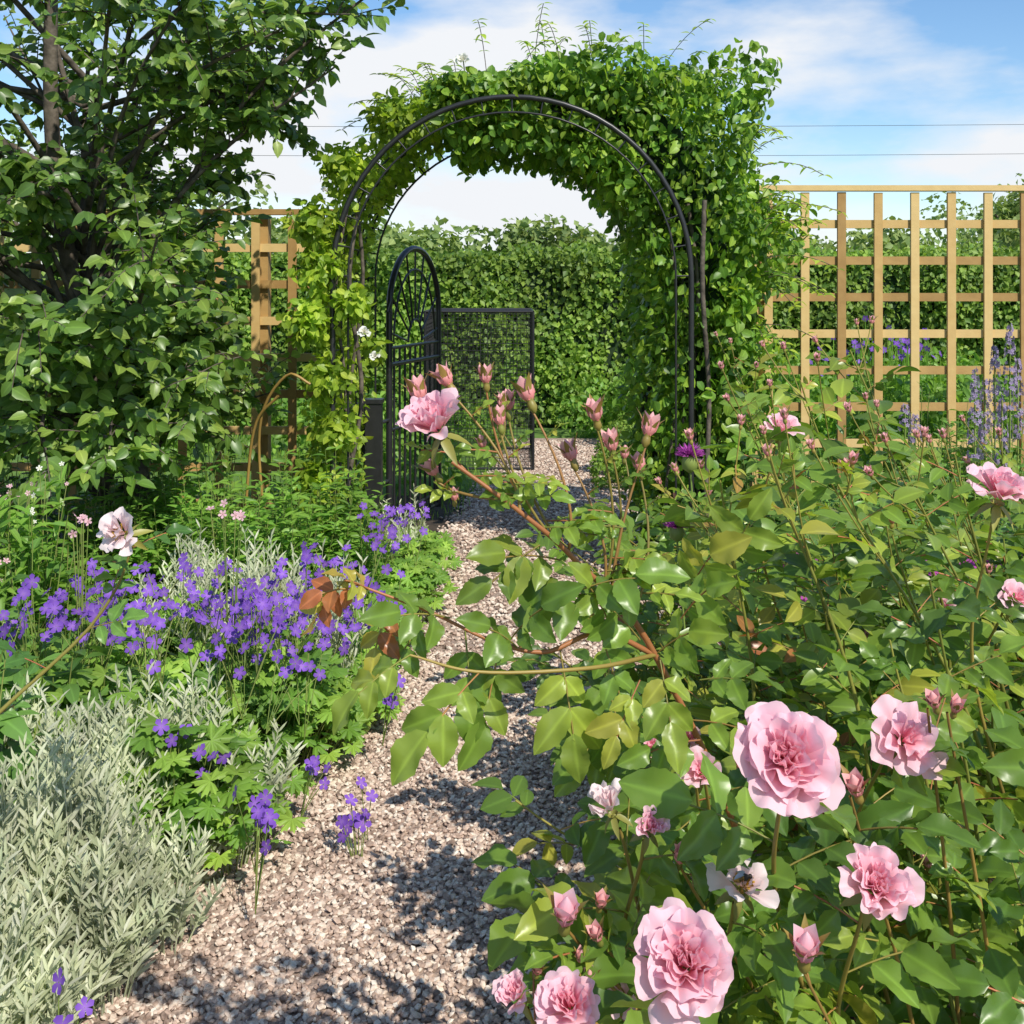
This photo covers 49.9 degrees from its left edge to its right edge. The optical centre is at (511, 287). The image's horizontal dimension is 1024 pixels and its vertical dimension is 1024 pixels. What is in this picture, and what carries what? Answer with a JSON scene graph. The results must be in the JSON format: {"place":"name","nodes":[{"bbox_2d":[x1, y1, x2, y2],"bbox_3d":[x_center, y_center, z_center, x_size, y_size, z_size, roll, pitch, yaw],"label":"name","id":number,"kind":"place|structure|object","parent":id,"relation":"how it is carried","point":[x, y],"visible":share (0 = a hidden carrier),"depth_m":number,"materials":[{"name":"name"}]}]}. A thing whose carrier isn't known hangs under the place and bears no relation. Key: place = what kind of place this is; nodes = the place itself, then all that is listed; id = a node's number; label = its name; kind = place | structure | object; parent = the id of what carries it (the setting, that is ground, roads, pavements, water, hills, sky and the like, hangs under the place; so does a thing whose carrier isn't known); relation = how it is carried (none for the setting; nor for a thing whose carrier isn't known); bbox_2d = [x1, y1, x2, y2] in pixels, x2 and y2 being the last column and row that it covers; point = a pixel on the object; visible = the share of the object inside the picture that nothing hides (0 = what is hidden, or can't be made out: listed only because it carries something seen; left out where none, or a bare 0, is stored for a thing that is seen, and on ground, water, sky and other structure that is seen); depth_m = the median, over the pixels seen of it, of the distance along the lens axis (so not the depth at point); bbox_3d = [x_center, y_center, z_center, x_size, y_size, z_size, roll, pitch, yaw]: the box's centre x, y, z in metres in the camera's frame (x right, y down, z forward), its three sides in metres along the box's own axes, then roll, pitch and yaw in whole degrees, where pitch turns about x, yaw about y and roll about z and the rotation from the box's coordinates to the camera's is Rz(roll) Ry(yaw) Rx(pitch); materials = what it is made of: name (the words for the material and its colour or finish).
{"place":"outdoors","nodes":[
{"label":"outdoors","id":0,"kind":"place"},
{"bbox_2d":[76,438,762,1023],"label":"gravel path","id":1,"kind":"structure","parent":0,"point":[324,978],"depth_m":2.48,"materials":[{"name":"beige gravel"}]},
{"bbox_2d":[4,423,968,518],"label":"ground","id":2,"kind":"structure","parent":0,"point":[562,433],"depth_m":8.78,"materials":[{"name":"green plant"}]},
{"bbox_2d":[2,118,179,257],"bbox_3d":[-9.399,-0.830,19.972,6.269,4.483,4.062,0,0,36],"label":"tree","id":3,"kind":"object","parent":2,"relation":"on","point":[14,229],"visible":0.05,"depth_m":19.64,"materials":[{"name":"green plant"}]},
{"bbox_2d":[4,157,277,265],"bbox_3d":[-5.713,-0.365,17.630,4.437,3.553,4.563,0,0,0],"label":"tree","id":4,"kind":"object","parent":2,"relation":"on","point":[259,185],"visible":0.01,"depth_m":16.37,"materials":[{"name":"green plant"}]},
{"bbox_2d":[187,215,314,255],"bbox_3d":[-3.554,0.063,18.350,3.713,2.697,4.461,0,0,44],"label":"tree","id":5,"kind":"object","parent":2,"relation":"on","point":[276,233],"visible":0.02,"depth_m":17.34,"materials":[{"name":"green plant"}]},
{"bbox_2d":[277,216,473,264],"bbox_3d":[-1.685,0.215,14.927,3.008,2.394,3.339,0,0,38],"label":"tree","id":6,"kind":"object","parent":2,"relation":"on","point":[393,237],"visible":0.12,"depth_m":14.37,"materials":[{"name":"green plant"}]},
{"bbox_2d":[424,308,534,471],"bbox_3d":[-0.250,0.786,8.875,0.842,1.231,1.074,0,0,0],"label":"gate","id":7,"kind":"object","parent":2,"relation":"on","point":[428,327],"visible":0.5,"depth_m":8.35,"materials":[{"name":"black metal"}]},
{"bbox_2d":[439,214,573,265],"bbox_3d":[0.108,0.155,17.155,3.118,2.514,2.015,0,0,24],"label":"tree","id":8,"kind":"object","parent":2,"relation":"on","point":[521,231],"visible":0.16,"depth_m":16.52,"materials":[{"name":"green plant"}]},
{"bbox_2d":[4,237,1019,430],"bbox_3d":[0.025,0.473,11.357,28.088,2.003,1.414,0,0,0],"label":"hedge","id":9,"kind":"object","parent":2,"relation":"on","point":[579,321],"visible":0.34,"depth_m":10.92,"materials":[{"name":"green plant"}]},
{"bbox_2d":[19,316,1019,506],"bbox_3d":[1.242,0.834,8.655,10.185,1.298,3.973,0,0,8],"label":"border shrub","id":10,"kind":"object","parent":2,"relation":"on","point":[897,388],"visible":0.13,"depth_m":8.19,"materials":[{"name":"green plant"}]},
{"bbox_2d":[557,220,624,265],"bbox_3d":[1.666,0.221,16.189,2.956,2.382,2.382,0,0,0],"label":"tree","id":11,"kind":"object","parent":2,"relation":"on","point":[586,234],"visible":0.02,"depth_m":15.70,"materials":[{"name":"green plant"}]},
{"bbox_2d":[587,419,638,489],"bbox_3d":[0.808,1.214,7.968,0.482,0.509,0.941,0,0,9],"label":"box ball","id":12,"kind":"object","parent":2,"relation":"on","point":[599,464],"visible":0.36,"depth_m":7.71,"materials":[{"name":"green plant"}]},
{"bbox_2d":[773,228,833,252],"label":"tree","id":13,"kind":"object","parent":2,"relation":"on","point":[818,244],"visible":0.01,"depth_m":19.52,"materials":[{"name":"green plant"}]},
{"bbox_2d":[792,228,892,265],"bbox_3d":[3.552,0.284,14.988,3.057,2.254,2.788,0,0,0],"label":"tree","id":14,"kind":"object","parent":2,"relation":"on","point":[863,245],"visible":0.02,"depth_m":14.28,"materials":[{"name":"green plant"}]},
{"bbox_2d":[820,214,1019,265],"bbox_3d":[5.596,0.220,14.486,2.889,2.383,2.410,0,0,0],"label":"tree","id":15,"kind":"object","parent":2,"relation":"on","point":[899,238],"visible":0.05,"depth_m":14.33,"materials":[{"name":"green plant"}]},
{"bbox_2d":[919,173,1023,247],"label":"tree","id":16,"kind":"object","parent":2,"relation":"on","point":[960,236],"visible":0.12,"depth_m":22.12,"materials":[{"name":"green plant"}]},
{"bbox_2d":[974,184,1023,241],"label":"tree","id":17,"kind":"object","parent":2,"relation":"on","point":[1004,210],"visible":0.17,"depth_m":17.13,"materials":[{"name":"green plant"}]},
{"bbox_2d":[16,496,1000,1022],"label":"garden soil","id":18,"kind":"structure","parent":0,"point":[434,520],"depth_m":6.75,"materials":[{"name":"brown soil"}]},
{"bbox_2d":[0,506,192,716],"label":"rose bush","id":19,"kind":"object","parent":18,"relation":"on","point":[110,527],"visible":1,"depth_m":1.81,"materials":[{"name":"green plant"}]},
{"bbox_2d":[0,461,245,701],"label":"pink flowering plant","id":20,"kind":"object","parent":18,"relation":"on","point":[27,520],"visible":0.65,"depth_m":3.31,"materials":[{"name":"green plant"}]},
{"bbox_2d":[0,432,269,813],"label":"peony plant","id":21,"kind":"object","parent":18,"relation":"on","point":[15,728],"visible":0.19,"depth_m":3.26,"materials":[{"name":"green plant"}]},
{"bbox_2d":[0,209,332,531],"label":"trellis fence","id":22,"kind":"object","parent":18,"relation":"on","point":[261,283],"visible":0.09,"depth_m":6.02,"materials":[{"name":"brown wood"}]},
{"bbox_2d":[0,0,408,535],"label":"apple tree","id":23,"kind":"object","parent":18,"relation":"on","point":[129,379],"visible":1,"depth_m":4.52,"materials":[{"name":"green plant"}]},
{"bbox_2d":[0,483,428,1023],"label":"silver leaved lavender","id":24,"kind":"object","parent":18,"relation":"on","point":[91,896],"visible":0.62,"depth_m":2.22,"materials":[{"name":"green plant"}]},
{"bbox_2d":[0,501,463,1023],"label":"geranium plant","id":25,"kind":"object","parent":18,"relation":"on","point":[283,681],"visible":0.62,"depth_m":2.99,"materials":[{"name":"green plant"}]},
{"bbox_2d":[64,440,404,620],"bbox_3d":[-1.173,1.002,4.678,1.482,0.797,1.458,0,0,0],"label":"phlox plant","id":26,"kind":"object","parent":18,"relation":"on","point":[295,525],"visible":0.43,"depth_m":4.45,"materials":[{"name":"green plant"}]},
{"bbox_2d":[245,373,310,519],"bbox_3d":[-1.040,0.885,4.852,0.344,1.032,0.092,0,0,23],"label":"rose cane","id":27,"kind":"object","parent":18,"relation":"on","point":[264,408],"visible":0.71,"depth_m":4.86,"materials":[{"name":"plant"}]},
{"bbox_2d":[364,246,440,550],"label":"garden gate","id":28,"kind":"structure","parent":18,"relation":"on","point":[374,428],"depth_m":6.16,"materials":[{"name":"black metal"}]},
{"bbox_2d":[330,94,693,551],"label":"garden arch","id":29,"kind":"structure","parent":18,"relation":"on","point":[543,100],"depth_m":5.00,"materials":[{"name":"black metal"}]},
{"bbox_2d":[275,2,847,553],"bbox_3d":[0.256,0.038,5.558,2.652,2.727,1.480,0,0,0],"label":"climbing plant","id":30,"kind":"object","parent":18,"relation":"on","point":[721,198],"visible":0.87,"depth_m":5.12,"materials":[{"name":"green plant"}]},
{"bbox_2d":[321,53,469,359],"bbox_3d":[-0.515,-0.384,5.002,0.702,1.414,0.273,0,0,-18],"label":"white climbing rose","id":31,"kind":"object","parent":30,"relation":"attached to","point":[458,58],"visible":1,"depth_m":4.86,"materials":[{"name":"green plant"}]},
{"bbox_2d":[299,315,1023,1023],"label":"rose bush","id":32,"kind":"object","parent":18,"relation":"on","point":[827,783],"visible":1,"depth_m":1.20,"materials":[{"name":"green plant"}]},
{"bbox_2d":[733,870,752,885],"bbox_3d":[0.200,0.512,0.955,0.017,0.009,0.013,0,0,17],"label":"bee","id":33,"kind":"object","parent":32,"relation":"attached to","point":[741,876],"visible":1,"depth_m":0.95},
{"bbox_2d":[659,398,1023,856],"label":"herbaceous border plant","id":34,"kind":"object","parent":18,"relation":"on","point":[999,528],"visible":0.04,"depth_m":4.95,"materials":[{"name":"green plant"}]},
{"bbox_2d":[662,442,1022,717],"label":"thistle plant","id":35,"kind":"object","parent":18,"relation":"on","point":[689,462],"visible":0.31,"depth_m":2.38,"materials":[{"name":"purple plant"}]},
{"bbox_2d":[749,185,1023,504],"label":"trellis fence","id":36,"kind":"object","parent":18,"relation":"on","point":[951,260],"visible":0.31,"depth_m":6.00,"materials":[{"name":"brown wood"}]},
{"bbox_2d":[898,323,1023,524],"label":"delphinium plant","id":37,"kind":"object","parent":18,"relation":"on","point":[1015,369],"visible":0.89,"depth_m":4.98,"materials":[{"name":"purple plant"}]},
{"bbox_2d":[0,0,1023,263],"label":"sky","id":38,"kind":"structure","parent":0,"point":[953,69],"materials":[{"name":"blue"}]},
{"bbox_2d":[26,124,1023,155],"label":"overhead power line","id":39,"kind":"object","parent":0,"point":[726,126],"visible":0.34,"depth_m":40.04,"materials":[{"name":"black metal"}]},
{"bbox_2d":[873,386,1023,513],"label":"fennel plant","id":40,"kind":"object","parent":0,"point":[986,451],"visible":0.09,"depth_m":5.23,"materials":[{"name":"green plant"}]}
]}

